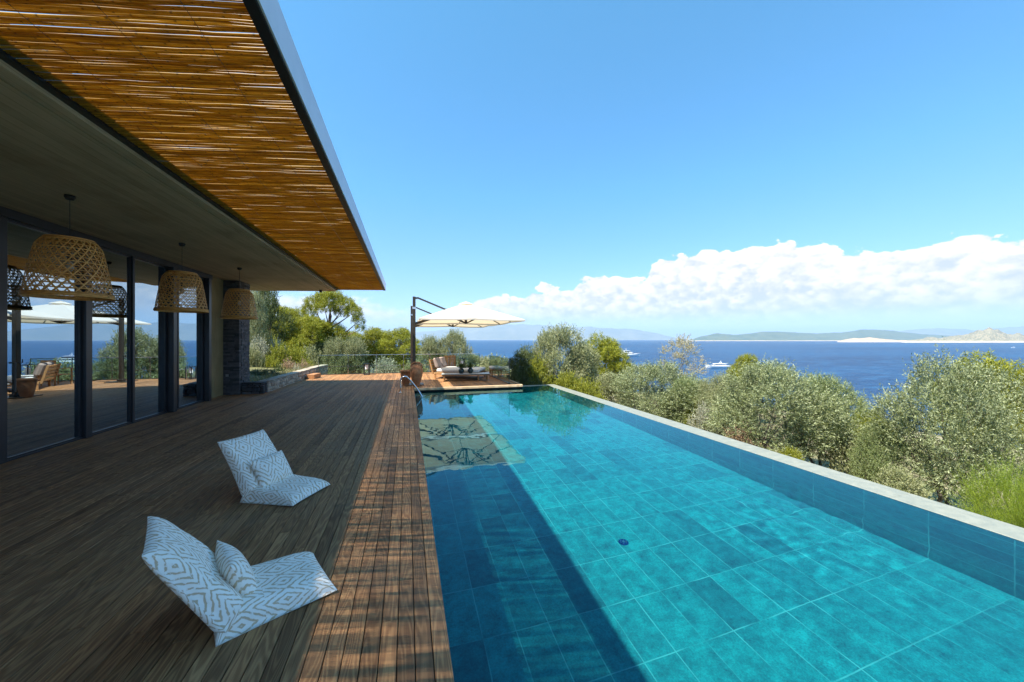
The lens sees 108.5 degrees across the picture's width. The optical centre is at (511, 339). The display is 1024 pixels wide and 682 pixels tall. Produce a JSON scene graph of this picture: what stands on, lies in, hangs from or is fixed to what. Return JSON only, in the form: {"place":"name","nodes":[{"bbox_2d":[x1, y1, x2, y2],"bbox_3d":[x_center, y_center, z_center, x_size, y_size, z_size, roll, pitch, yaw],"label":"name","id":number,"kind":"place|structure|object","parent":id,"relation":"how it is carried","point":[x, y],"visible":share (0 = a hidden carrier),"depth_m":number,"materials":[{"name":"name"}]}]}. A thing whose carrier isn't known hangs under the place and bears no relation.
{"place":"outdoors","nodes":[
{"label":"outdoors","id":0,"kind":"place"},
{"bbox_2d":[249,363,302,380],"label":"garden soil","id":1,"kind":"structure","parent":0,"point":[251,367],"depth_m":16.37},
{"bbox_2d":[249,368,281,375],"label":"dark shrub","id":2,"kind":"object","parent":1,"relation":"on","point":[255,371],"visible":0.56,"depth_m":14.82,"materials":[{"name":"green plant"}]},
{"bbox_2d":[271,361,286,370],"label":"dark shrub","id":3,"kind":"object","parent":1,"relation":"on","point":[282,368],"visible":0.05,"depth_m":16.37,"materials":[{"name":"green plant"}]},
{"bbox_2d":[1,0,1023,339],"label":"sky","id":4,"kind":"structure","parent":0,"point":[672,168],"materials":[{"name":"blue"}]},
{"bbox_2d":[363,324,677,339],"bbox_3d":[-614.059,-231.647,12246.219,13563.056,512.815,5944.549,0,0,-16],"label":"mountain range","id":5,"kind":"structure","parent":0,"point":[515,332],"depth_m":11120.41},
{"bbox_2d":[334,363,1022,522],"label":"hillside","id":6,"kind":"structure","parent":0,"point":[933,496],"depth_m":12.60,"materials":[{"name":"green plant"}]},
{"bbox_2d":[0,0,385,463],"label":"villa","id":7,"kind":"object","parent":6,"relation":"on","point":[257,204],"visible":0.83,"depth_m":4.92,"materials":[{"name":"glass"}]},
{"bbox_2d":[7,219,81,459],"bbox_3d":[-7.465,0.000,5.887,0.060,3.476,1.310,0,0,-16],"label":"window","id":8,"kind":"structure","parent":7,"relation":"in","point":[44,336],"depth_m":5.80,"materials":[{"name":"glass"}]},
{"bbox_2d":[18,194,115,300],"bbox_3d":[-5.737,-1.201,4.783,0.813,1.328,0.813,0,0,-16],"label":"pendant lamp","id":9,"kind":"object","parent":7,"relation":"hanging from","point":[68,266],"visible":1,"depth_m":4.68,"materials":[{"name":"wicker"}]},
{"bbox_2d":[92,247,130,433],"bbox_3d":[-7.830,0.000,7.169,0.060,3.476,1.075,0,0,-16],"label":"window","id":10,"kind":"structure","parent":7,"relation":"in","point":[111,320],"depth_m":7.26,"materials":[{"name":"glass"}]},
{"bbox_2d":[135,257,165,420],"bbox_3d":[-8.145,0.000,8.278,0.060,3.476,1.100,0,0,-16],"label":"window","id":11,"kind":"structure","parent":7,"relation":"in","point":[150,325],"depth_m":8.28,"materials":[{"name":"glass"}]},
{"bbox_2d":[153,243,208,312],"bbox_3d":[-6.416,-1.201,7.168,0.813,1.328,0.813,0,0,-37],"label":"pendant lamp","id":12,"kind":"object","parent":7,"relation":"hanging from","point":[182,291],"visible":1,"depth_m":7.03,"materials":[{"name":"brown wicker"}]},
{"bbox_2d":[178,270,202,407],"bbox_3d":[-8.588,0.000,9.836,0.060,3.476,1.180,0,0,-16],"label":"window","id":13,"kind":"structure","parent":7,"relation":"in","point":[190,325],"depth_m":9.84,"materials":[{"name":"glass"}]},
{"bbox_2d":[220,267,257,319],"bbox_3d":[-7.113,-1.201,9.621,0.813,1.328,0.813,0,0,32],"label":"pendant lamp","id":14,"kind":"object","parent":7,"relation":"hanging from","point":[250,315],"visible":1,"depth_m":9.49,"materials":[{"name":"brown wicker"}]},
{"bbox_2d":[249,342,266,367],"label":"olive shrub","id":15,"kind":"object","parent":6,"relation":"on","point":[255,358],"visible":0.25,"depth_m":16.98,"materials":[{"name":"green plant"}]},
{"bbox_2d":[249,335,270,362],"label":"grey shrub","id":16,"kind":"object","parent":6,"relation":"on","point":[261,345],"visible":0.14,"depth_m":18.91,"materials":[{"name":"green plant"}]},
{"bbox_2d":[249,291,275,352],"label":"olive tree","id":17,"kind":"object","parent":6,"relation":"on","point":[255,330],"visible":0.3,"depth_m":20.86,"materials":[{"name":"green plant"}]},
{"bbox_2d":[262,353,283,367],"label":"yellow shrub","id":18,"kind":"object","parent":6,"relation":"on","point":[270,362],"visible":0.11,"depth_m":17.34,"materials":[{"name":"green plant"}]},
{"bbox_2d":[250,291,297,346],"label":"dark tree","id":19,"kind":"object","parent":6,"relation":"on","point":[271,300],"visible":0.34,"depth_m":23.99,"materials":[{"name":"green plant"}]},
{"bbox_2d":[269,334,286,347],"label":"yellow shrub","id":20,"kind":"object","parent":6,"relation":"on","point":[274,341],"visible":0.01,"depth_m":22.72,"materials":[{"name":"green plant"}]},
{"bbox_2d":[268,337,288,359],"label":"grey shrub","id":21,"kind":"object","parent":6,"relation":"on","point":[278,342],"visible":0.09,"depth_m":21.32,"materials":[{"name":"green plant"}]},
{"bbox_2d":[265,339,294,364],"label":"yellow shrub","id":22,"kind":"object","parent":6,"relation":"on","point":[280,353],"visible":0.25,"depth_m":19.37,"materials":[{"name":"green plant"}]},
{"bbox_2d":[267,303,292,322],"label":"pine tree","id":23,"kind":"object","parent":6,"relation":"on","point":[280,307],"visible":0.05,"depth_m":31.61,"materials":[{"name":"green plant"}]},
{"bbox_2d":[281,356,296,368],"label":"flowering shrub","id":24,"kind":"object","parent":6,"relation":"on","point":[289,365],"visible":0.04,"depth_m":17.62,"materials":[{"name":"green plant"}]},
{"bbox_2d":[270,306,309,351],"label":"pine tree","id":25,"kind":"object","parent":6,"relation":"on","point":[296,314],"visible":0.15,"depth_m":27.11,"materials":[{"name":"green plant"}]},
{"bbox_2d":[292,363,301,369],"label":"grey shrub","id":26,"kind":"object","parent":6,"relation":"on","point":[296,367],"visible":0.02,"depth_m":17.02,"materials":[{"name":"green plant"}]},
{"bbox_2d":[287,340,312,364],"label":"yellow shrub","id":27,"kind":"object","parent":6,"relation":"on","point":[297,354],"visible":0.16,"depth_m":20.25,"materials":[{"name":"green plant"}]},
{"bbox_2d":[296,358,310,367],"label":"flowering shrub","id":28,"kind":"object","parent":6,"relation":"on","point":[303,365],"visible":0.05,"depth_m":18.77,"materials":[{"name":"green plant"}]},
{"bbox_2d":[276,314,332,352],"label":"pine tree","id":29,"kind":"object","parent":6,"relation":"on","point":[316,323],"visible":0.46,"depth_m":24.80,"materials":[{"name":"green plant"}]},
{"bbox_2d":[298,355,314,365],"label":"yellow shrub","id":30,"kind":"object","parent":6,"relation":"on","point":[307,362],"visible":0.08,"depth_m":19.66,"materials":[{"name":"green plant"}]},
{"bbox_2d":[299,344,323,365],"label":"olive shrub","id":31,"kind":"object","parent":6,"relation":"on","point":[312,356],"visible":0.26,"depth_m":22.42,"materials":[{"name":"green plant"}]},
{"bbox_2d":[305,336,337,368],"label":"dark bush","id":32,"kind":"object","parent":6,"relation":"on","point":[319,346],"visible":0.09,"depth_m":24.71,"materials":[{"name":"green plant"}]},
{"bbox_2d":[296,290,367,367],"bbox_3d":[-13.752,0.403,26.914,6.381,8.597,3.244,0,0,4],"label":"pine tree","id":33,"kind":"object","parent":6,"relation":"on","point":[338,298],"visible":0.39,"depth_m":26.67,"materials":[{"name":"green plant"}]},
{"bbox_2d":[320,335,350,373],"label":"olive tree","id":34,"kind":"object","parent":6,"relation":"on","point":[334,347],"visible":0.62,"depth_m":22.58,"materials":[{"name":"green plant"}]},
{"bbox_2d":[338,334,370,373],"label":"olive tree","id":35,"kind":"object","parent":6,"relation":"on","point":[354,351],"visible":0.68,"depth_m":23.09,"materials":[{"name":"green plant"}]},
{"bbox_2d":[343,329,372,373],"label":"pine tree","id":36,"kind":"object","parent":6,"relation":"on","point":[355,333],"visible":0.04,"depth_m":30.64,"materials":[{"name":"green plant"}]},
{"bbox_2d":[356,325,397,371],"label":"pine tree","id":37,"kind":"object","parent":6,"relation":"on","point":[372,335],"visible":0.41,"depth_m":29.30,"materials":[{"name":"green plant"}]},
{"bbox_2d":[366,355,402,372],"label":"olive shrub","id":38,"kind":"object","parent":6,"relation":"on","point":[388,369],"visible":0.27,"depth_m":21.59,"materials":[{"name":"green plant"}]},
{"bbox_2d":[372,326,420,370],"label":"pine tree","id":39,"kind":"object","parent":6,"relation":"on","point":[402,337],"visible":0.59,"depth_m":28.30,"materials":[{"name":"green plant"}]},
{"bbox_2d":[300,382,521,681],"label":"deck base","id":40,"kind":"object","parent":6,"relation":"on","point":[400,544],"visible":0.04,"depth_m":2.96,"materials":[{"name":"black"}]},
{"bbox_2d":[0,371,516,681],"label":"wooden deck","id":41,"kind":"structure","parent":40,"relation":"on","point":[87,594],"depth_m":3.24,"materials":[{"name":"brown wood"}]},
{"bbox_2d":[141,516,336,646],"bbox_3d":[-1.761,1.440,2.446,0.959,0.638,0.590,0,0,-42],"label":"floor chair","id":42,"kind":"object","parent":41,"relation":"on","point":[181,564],"visible":0.95,"depth_m":2.22,"materials":[{"name":"white fabric"}]},
{"bbox_2d":[215,540,255,595],"bbox_3d":[-1.835,1.544,2.446,0.450,0.340,0.155,0,22,43],"label":"scatter cushion","id":43,"kind":"object","parent":42,"relation":"on","point":[235,570],"visible":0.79,"depth_m":2.33,"materials":[{"name":"white fabric"}]},
{"bbox_2d":[242,381,267,393],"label":"planter wall","id":44,"kind":"structure","parent":41,"relation":"on","point":[254,387],"depth_m":11.90,"materials":[{"name":"stone"}]},
{"bbox_2d":[217,429,330,505],"bbox_3d":[-2.698,1.440,4.222,0.959,0.638,0.590,0,0,11],"label":"floor chair","id":45,"kind":"object","parent":41,"relation":"on","point":[240,453],"visible":0.87,"depth_m":4.05,"materials":[{"name":"white fabric"}]},
{"bbox_2d":[249,450,292,486],"bbox_3d":[-2.767,1.494,4.255,0.155,0.340,0.450,-30,-6,10],"label":"scatter cushion","id":46,"kind":"object","parent":45,"relation":"on","point":[271,468],"visible":0.94,"depth_m":4.17,"materials":[{"name":"white fabric"}]},
{"bbox_2d":[307,373,320,378],"bbox_3d":[-9.012,1.665,16.774,0.320,0.190,0.840,0,0,-10],"label":"wooden planter box","id":47,"kind":"object","parent":41,"relation":"on","point":[313,375],"visible":0.98,"depth_m":16.45,"materials":[{"name":"wood"}]},
{"bbox_2d":[364,362,369,374],"bbox_3d":[-7.204,1.442,18.276,0.270,0.636,0.270,0,0,-27],"label":"lantern","id":48,"kind":"object","parent":41,"relation":"on","point":[365,366],"visible":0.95,"depth_m":18.21,"materials":[{"name":"black metal"}]},
{"bbox_2d":[318,353,479,374],"bbox_3d":[-5.667,1.269,19.285,8.070,0.978,0.050,0,0,-16],"label":"glass railing","id":49,"kind":"object","parent":41,"relation":"on","point":[376,365],"visible":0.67,"depth_m":18.91,"materials":[{"name":"glass"}]},
{"bbox_2d":[400,370,410,384],"bbox_3d":[-4.083,1.472,14.174,0.440,0.575,0.440,0,0,-16],"label":"terracotta pot","id":50,"kind":"object","parent":41,"relation":"on","point":[405,380],"visible":0.75,"depth_m":14.03,"materials":[{"name":"brown ceramic"}]},
{"bbox_2d":[399,376,422,396],"bbox_3d":[-3.300,1.700,12.149,0.856,0.986,0.144,0,0,5],"label":"pool handrail","id":51,"kind":"object","parent":41,"relation":"attached to","point":[411,382],"visible":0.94,"depth_m":12.14,"materials":[{"name":"metal"}]},
{"bbox_2d":[410,362,422,386],"bbox_3d":[-3.576,1.305,13.798,0.470,0.910,0.470,0,0,-16],"label":"terracotta jar","id":52,"kind":"object","parent":41,"relation":"on","point":[416,370],"visible":0.97,"depth_m":13.65,"materials":[{"name":"brown ceramic"}]},
{"bbox_2d":[443,355,455,366],"bbox_3d":[-3.211,1.280,18.422,0.640,0.960,0.565,0,0,-36],"label":"wooden armchair","id":53,"kind":"object","parent":41,"relation":"on","point":[451,361],"visible":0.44,"depth_m":18.23,"materials":[{"name":"brown wood"}]},
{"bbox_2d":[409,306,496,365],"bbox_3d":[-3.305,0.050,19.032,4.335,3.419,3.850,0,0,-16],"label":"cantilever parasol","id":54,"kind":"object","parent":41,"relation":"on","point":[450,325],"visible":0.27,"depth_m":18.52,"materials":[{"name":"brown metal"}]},
{"bbox_2d":[429,357,485,378],"bbox_3d":[-2.460,1.294,17.004,2.332,0.931,1.440,0,0,8],"label":"daybed","id":55,"kind":"object","parent":41,"relation":"on","point":[439,363],"visible":0.73,"depth_m":16.50,"materials":[{"name":"white fabric"}]},
{"bbox_2d":[404,296,524,385],"bbox_3d":[-2.117,0.050,15.003,4.335,3.419,3.850,0,0,-16],"label":"cantilever parasol","id":56,"kind":"object","parent":41,"relation":"on","point":[466,313],"visible":0.94,"depth_m":14.21,"materials":[{"name":"white fabric"}]},
{"bbox_2d":[441,372,489,380],"bbox_3d":[-1.981,1.607,15.811,2.040,0.305,0.600,0,0,-8],"label":"table","id":57,"kind":"object","parent":41,"relation":"on","point":[477,374],"visible":1,"depth_m":15.62,"materials":[{"name":"grey wood"}]},
{"bbox_2d":[456,362,466,373],"bbox_3d":[-2.088,1.222,15.738,0.488,0.464,0.497,0,0,20],"label":"plant vase","id":58,"kind":"object","parent":57,"relation":"on","point":[461,369],"visible":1,"depth_m":15.63,"materials":[{"name":"ceramic"}]},
{"bbox_2d":[465,363,473,372],"bbox_3d":[-1.817,1.215,15.889,0.562,0.477,0.459,0,0,-16],"label":"plant vase","id":59,"kind":"object","parent":57,"relation":"on","point":[470,367],"visible":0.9,"depth_m":15.80,"materials":[{"name":"ceramic"}]},
{"bbox_2d":[489,366,493,376],"bbox_3d":[-0.784,1.510,17.451,0.540,0.500,0.540,0,0,-16],"label":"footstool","id":60,"kind":"object","parent":41,"relation":"on","point":[491,370],"visible":0.45,"depth_m":17.18,"materials":[{"name":"brown wood"}]},
{"bbox_2d":[489,355,509,383],"bbox_3d":[-0.612,1.258,16.299,0.060,0.996,3.710,0,0,-16],"label":"glass screen","id":61,"kind":"object","parent":41,"relation":"on","point":[501,369],"visible":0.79,"depth_m":15.75,"materials":[{"name":"clear glass"}]},
{"bbox_2d":[259,364,327,391],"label":"garden wall","id":62,"kind":"structure","parent":40,"relation":"on","point":[278,381],"depth_m":14.70,"materials":[{"name":"stone"}]},
{"bbox_2d":[414,371,522,390],"bbox_3d":[-2.447,1.803,16.937,4.082,0.094,6.680,0,0,-16],"label":"deck edge","id":63,"kind":"object","parent":40,"relation":"on","point":[471,387],"visible":0.81,"depth_m":13.72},
{"bbox_2d":[402,358,428,371],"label":"olive shrub","id":64,"kind":"object","parent":6,"relation":"on","point":[408,367],"visible":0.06,"depth_m":22.22,"materials":[{"name":"green plant"}]},
{"bbox_2d":[416,333,443,371],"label":"olive tree","id":65,"kind":"object","parent":6,"relation":"on","point":[431,343],"visible":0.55,"depth_m":23.66,"materials":[{"name":"green plant"}]},
{"bbox_2d":[432,327,474,369],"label":"olive tree","id":66,"kind":"object","parent":6,"relation":"on","point":[457,345],"visible":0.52,"depth_m":24.15,"materials":[{"name":"green plant"}]},
{"bbox_2d":[465,354,485,366],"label":"olive shrub","id":67,"kind":"object","parent":6,"relation":"on","point":[476,360],"visible":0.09,"depth_m":25.78,"materials":[{"name":"green plant"}]},
{"bbox_2d":[473,352,511,379],"bbox_3d":[-0.936,2.861,24.012,3.648,4.016,3.605,0,0,28],"label":"olive shrub","id":68,"kind":"object","parent":6,"relation":"on","point":[486,363],"visible":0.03,"depth_m":23.67,"materials":[{"name":"green plant"}]},
{"bbox_2d":[509,342,554,384],"bbox_3d":[0.728,2.103,16.844,2.385,3.991,2.899,0,0,-33],"label":"dark bush","id":69,"kind":"object","parent":6,"relation":"on","point":[519,367],"visible":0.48,"depth_m":16.44,"materials":[{"name":"green plant"}]},
{"bbox_2d":[527,350,556,384],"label":"bush","id":70,"kind":"object","parent":6,"relation":"on","point":[535,369],"visible":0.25,"depth_m":16.09,"materials":[{"name":"green plant"}]},
{"bbox_2d":[529,321,596,382],"bbox_3d":[2.129,1.735,17.756,4.002,5.415,3.340,0,0,-37],"label":"olive tree","id":71,"kind":"object","parent":6,"relation":"on","point":[562,337],"visible":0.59,"depth_m":17.33,"materials":[{"name":"green plant"}]},
{"bbox_2d":[552,369,585,393],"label":"yellow shrub","id":72,"kind":"object","parent":6,"relation":"on","point":[564,380],"visible":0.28,"depth_m":15.65,"materials":[{"name":"green plant"}]},
{"bbox_2d":[556,342,601,393],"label":"olive tree","id":73,"kind":"object","parent":6,"relation":"on","point":[593,367],"visible":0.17,"depth_m":17.98,"materials":[{"name":"green plant"}]},
{"bbox_2d":[574,376,606,399],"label":"yellow shrub","id":74,"kind":"object","parent":6,"relation":"on","point":[586,388],"visible":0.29,"depth_m":15.08,"materials":[{"name":"green plant"}]},
{"bbox_2d":[568,330,635,400],"bbox_3d":[5.573,2.099,22.122,4.469,5.408,3.677,0,0,-35],"label":"pine tree","id":75,"kind":"object","parent":6,"relation":"on","point":[612,354],"visible":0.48,"depth_m":21.38,"materials":[{"name":"green plant"}]},
{"bbox_2d":[593,371,637,405],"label":"olive tree","id":76,"kind":"object","parent":6,"relation":"on","point":[607,389],"visible":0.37,"depth_m":16.83,"materials":[{"name":"green plant"}]},
{"bbox_2d":[249,363,1021,515],"bbox_3d":[4.133,3.214,15.751,44.551,6.731,40.466,0,0,-16],"label":"ground cover","id":77,"kind":"object","parent":6,"relation":"on","point":[266,377],"visible":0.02,"depth_m":14.60,"materials":[{"name":"green plant"}]},
{"bbox_2d":[607,355,709,423],"bbox_3d":[5.789,2.445,14.569,3.937,3.953,3.996,0,0,23],"label":"olive tree","id":78,"kind":"object","parent":6,"relation":"on","point":[649,373],"visible":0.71,"depth_m":14.04,"materials":[{"name":"green plant"}]},
{"bbox_2d":[655,374,705,423],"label":"olive tree","id":79,"kind":"object","parent":6,"relation":"on","point":[683,382],"visible":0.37,"depth_m":13.41,"materials":[{"name":"green plant"}]},
{"bbox_2d":[657,333,711,384],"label":"feathery tree","id":80,"kind":"object","parent":6,"relation":"on","point":[687,345],"visible":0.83,"depth_m":23.72,"materials":[{"name":"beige plant"}]},
{"bbox_2d":[681,394,706,429],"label":"yellow shrub","id":81,"kind":"object","parent":6,"relation":"on","point":[687,413],"visible":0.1,"depth_m":12.90,"materials":[{"name":"green plant"}]},
{"bbox_2d":[686,399,726,436],"bbox_3d":[6.483,3.281,12.201,1.358,2.520,1.374,0,0,-45],"label":"olive shrub","id":82,"kind":"object","parent":6,"relation":"on","point":[701,417],"visible":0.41,"depth_m":12.10,"materials":[{"name":"green plant"}]},
{"bbox_2d":[692,370,758,435],"bbox_3d":[7.235,2.697,12.586,2.193,3.389,2.134,0,0,23],"label":"olive tree","id":83,"kind":"object","parent":6,"relation":"on","point":[714,384],"visible":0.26,"depth_m":12.62,"materials":[{"name":"green plant"}]},
{"bbox_2d":[724,352,761,399],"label":"pine tree","id":84,"kind":"object","parent":6,"relation":"on","point":[746,359],"visible":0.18,"depth_m":21.87,"materials":[{"name":"green plant"}]},
{"bbox_2d":[721,421,772,450],"bbox_3d":[6.967,3.399,10.943,1.548,1.849,1.474,0,0,-45],"label":"flowering shrub","id":85,"kind":"object","parent":6,"relation":"on","point":[739,437],"visible":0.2,"depth_m":10.88,"materials":[{"name":"green plant"}]},
{"bbox_2d":[699,352,866,461],"bbox_3d":[7.766,2.435,11.080,4.121,4.088,3.779,0,0,17],"label":"olive tree","id":86,"kind":"object","parent":6,"relation":"on","point":[766,376],"visible":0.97,"depth_m":10.47,"materials":[{"name":"green plant"}]},
{"bbox_2d":[774,444,804,460],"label":"yellow shrub","id":87,"kind":"object","parent":6,"relation":"on","point":[791,451],"visible":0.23,"depth_m":9.74,"materials":[{"name":"green plant"}]},
{"bbox_2d":[777,367,871,468],"bbox_3d":[9.394,2.710,11.239,2.350,3.830,2.563,0,0,38],"label":"olive tree","id":88,"kind":"object","parent":6,"relation":"on","point":[827,381],"visible":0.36,"depth_m":10.81,"materials":[{"name":"green plant"}]},
{"bbox_2d":[816,430,892,482],"bbox_3d":[9.466,3.605,10.195,1.603,2.275,1.622,0,0,-22],"label":"olive shrub","id":89,"kind":"object","parent":6,"relation":"on","point":[837,454],"visible":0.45,"depth_m":10.18,"materials":[{"name":"green plant"}]},
{"bbox_2d":[839,406,896,435],"bbox_3d":[14.592,3.866,15.030,2.021,2.446,1.662,0,0,-6],"label":"yellow shrub","id":90,"kind":"object","parent":6,"relation":"on","point":[864,418],"visible":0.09,"depth_m":14.92,"materials":[{"name":"brown plant"}]},
{"bbox_2d":[842,420,915,487],"bbox_3d":[9.350,3.199,9.429,1.525,2.455,1.398,0,0,-35],"label":"olive tree","id":91,"kind":"object","parent":6,"relation":"on","point":[869,450],"visible":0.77,"depth_m":9.27,"materials":[{"name":"green plant"}]},
{"bbox_2d":[868,463,937,499],"bbox_3d":[8.630,3.566,8.207,1.181,1.642,1.167,0,0,11],"label":"olive shrub","id":92,"kind":"object","parent":6,"relation":"on","point":[901,479],"visible":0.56,"depth_m":8.05,"materials":[{"name":"green plant"}]},
{"bbox_2d":[852,336,1023,511],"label":"olive tree","id":93,"kind":"object","parent":6,"relation":"on","point":[987,404],"visible":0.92,"depth_m":8.30,"materials":[{"name":"green plant"}]},
{"bbox_2d":[925,346,1023,459],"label":"pine tree","id":94,"kind":"object","parent":6,"relation":"on","point":[993,362],"visible":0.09,"depth_m":15.41,"materials":[{"name":"green plant"}]},
{"bbox_2d":[939,448,1023,526],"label":"spray shrub","id":95,"kind":"object","parent":6,"relation":"on","point":[984,492],"visible":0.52,"depth_m":6.43,"materials":[{"name":"green plant"}]},
{"bbox_2d":[985,449,1023,527],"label":"spray shrub","id":96,"kind":"object","parent":6,"relation":"on","point":[1016,513],"visible":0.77,"depth_m":5.76,"materials":[{"name":"green plant"}]},
{"bbox_2d":[992,367,1023,445],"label":"pine tree","id":97,"kind":"object","parent":6,"relation":"on","point":[1017,389],"visible":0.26,"depth_m":14.14,"materials":[{"name":"green plant"}]},
{"bbox_2d":[370,340,1023,445],"bbox_3d":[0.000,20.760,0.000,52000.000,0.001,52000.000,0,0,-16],"label":"sea","id":98,"kind":"structure","parent":0,"point":[869,367],"depth_m":503.76,"materials":[{"name":"liquid"}]},
{"bbox_2d":[623,351,640,355],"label":"motor yacht","id":99,"kind":"object","parent":98,"relation":"on","point":[630,353],"visible":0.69,"depth_m":452.77,"materials":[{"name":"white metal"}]},
{"bbox_2d":[706,362,729,367],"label":"motor yacht","id":100,"kind":"object","parent":98,"relation":"on","point":[719,365],"visible":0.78,"depth_m":266.50,"materials":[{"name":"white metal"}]},
{"bbox_2d":[690,329,947,340],"bbox_3d":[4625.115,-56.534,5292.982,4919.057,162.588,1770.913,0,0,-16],"label":"wooded island","id":101,"kind":"structure","parent":98,"relation":"on","point":[833,336],"depth_m":4883.47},
{"bbox_2d":[838,337,906,341],"bbox_3d":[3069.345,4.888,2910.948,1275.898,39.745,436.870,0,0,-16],"label":"sandy headland","id":102,"kind":"structure","parent":98,"relation":"on","point":[869,339],"depth_m":2821.31,"materials":[{"name":"beige sand"}]},
{"bbox_2d":[903,327,1023,341],"bbox_3d":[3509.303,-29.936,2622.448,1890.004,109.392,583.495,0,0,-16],"label":"rocky headland","id":103,"kind":"structure","parent":98,"relation":"on","point":[988,334],"depth_m":2503.24,"materials":[{"name":"beige stone"}]},
{"bbox_2d":[414,386,1023,681],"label":"pool water","id":104,"kind":"structure","parent":0,"point":[579,538],"depth_m":3.11,"materials":[{"name":"teal liquid"}]},
{"bbox_2d":[523,384,1023,541],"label":"pool coping","id":105,"kind":"structure","parent":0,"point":[994,525],"depth_m":4.92,"materials":[{"name":"stone"}]},
{"bbox_2d":[899,326,1023,335],"bbox_3d":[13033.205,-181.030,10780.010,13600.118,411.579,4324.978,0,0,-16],"label":"hill range","id":106,"kind":"structure","parent":0,"point":[954,332],"depth_m":9999.67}
]}

